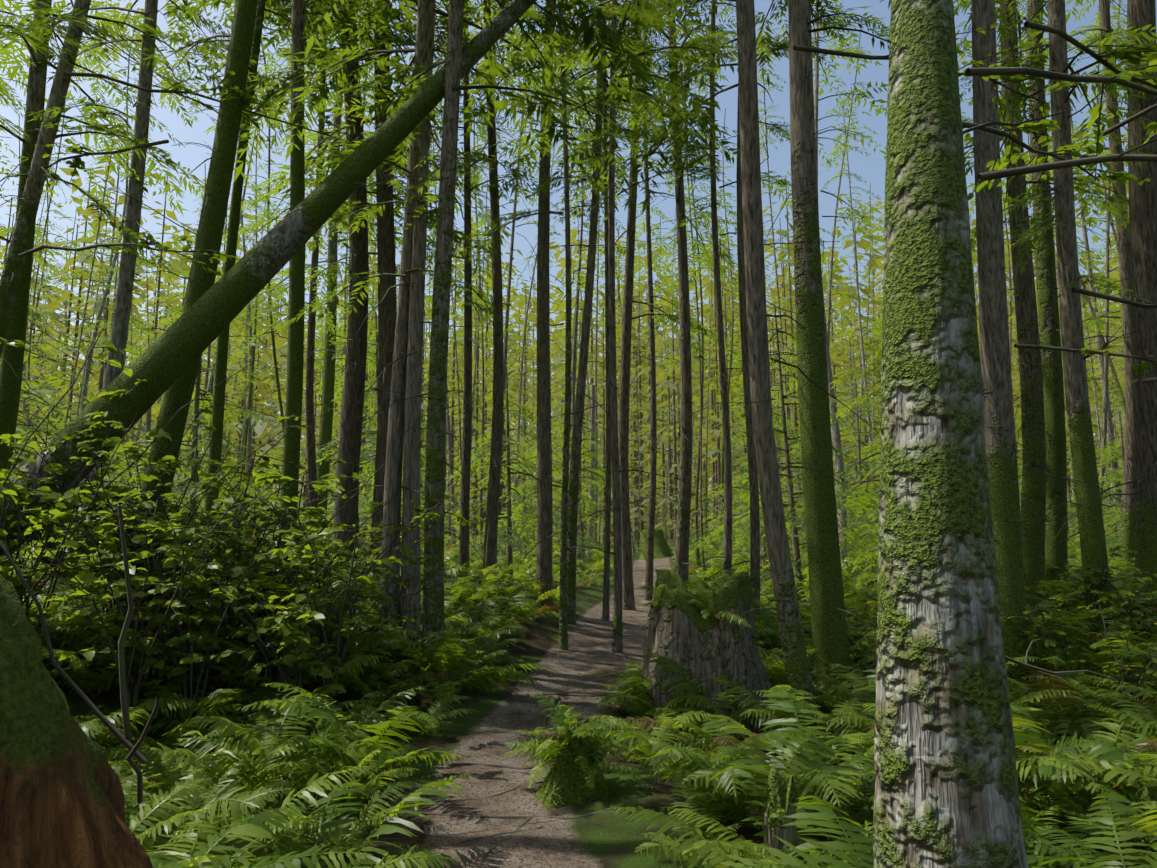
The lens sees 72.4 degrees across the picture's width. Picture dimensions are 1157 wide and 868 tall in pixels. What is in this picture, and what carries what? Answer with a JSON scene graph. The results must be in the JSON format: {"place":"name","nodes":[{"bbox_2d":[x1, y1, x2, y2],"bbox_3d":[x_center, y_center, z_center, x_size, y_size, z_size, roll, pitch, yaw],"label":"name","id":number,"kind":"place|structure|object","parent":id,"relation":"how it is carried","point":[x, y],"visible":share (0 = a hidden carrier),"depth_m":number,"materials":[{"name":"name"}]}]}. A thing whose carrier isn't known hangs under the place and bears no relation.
{"place":"outdoors","nodes":[
{"label":"outdoors","id":0,"kind":"place"},
{"bbox_2d":[0,0,1156,526],"label":"sky","id":1,"kind":"structure","parent":0,"point":[872,167],"materials":[{"name":"blue"}]},
{"bbox_2d":[25,525,1156,867],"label":"ground","id":2,"kind":"structure","parent":0,"point":[603,841],"depth_m":6.20,"materials":[{"name":"brown soil"}]},
{"bbox_2d":[0,575,152,867],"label":"old growth stump","id":3,"kind":"object","parent":2,"relation":"on","point":[62,800],"visible":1,"depth_m":1.50,"materials":[{"name":"brown wood"}]},
{"bbox_2d":[0,121,1128,553],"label":"forest","id":4,"kind":"object","parent":2,"relation":"on","point":[266,387],"visible":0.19,"depth_m":65.61,"materials":[{"name":"green plant"}]},
{"bbox_2d":[0,507,1156,867],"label":"ferns","id":5,"kind":"object","parent":2,"relation":"on","point":[726,773],"visible":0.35,"depth_m":5.46,"materials":[{"name":"green plant"}]},
{"bbox_2d":[0,23,1156,712],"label":"broad leaves","id":6,"kind":"object","parent":2,"relation":"on","point":[86,577],"visible":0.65,"depth_m":7.57,"materials":[{"name":"green plant"}]},
{"bbox_2d":[0,0,1156,867],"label":"forest trunks","id":7,"kind":"object","parent":2,"relation":"on","point":[960,555],"visible":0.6,"depth_m":9.14,"materials":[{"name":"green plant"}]},
{"bbox_2d":[0,0,1156,585],"bbox_3d":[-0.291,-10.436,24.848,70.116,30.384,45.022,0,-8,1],"label":"tree foliage","id":8,"kind":"object","parent":2,"relation":"on","point":[530,18],"visible":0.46,"depth_m":12.27,"materials":[{"name":"green plant"}]},
{"bbox_2d":[0,0,1156,867],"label":"branches","id":9,"kind":"object","parent":2,"relation":"on","point":[132,687],"visible":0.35,"depth_m":8.38,"materials":[{"name":"green plant"}]},
{"bbox_2d":[534,528,796,858],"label":"tree stumps","id":10,"kind":"object","parent":2,"relation":"on","point":[679,629],"visible":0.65,"depth_m":7.75,"materials":[{"name":"grey wood"}]}
]}

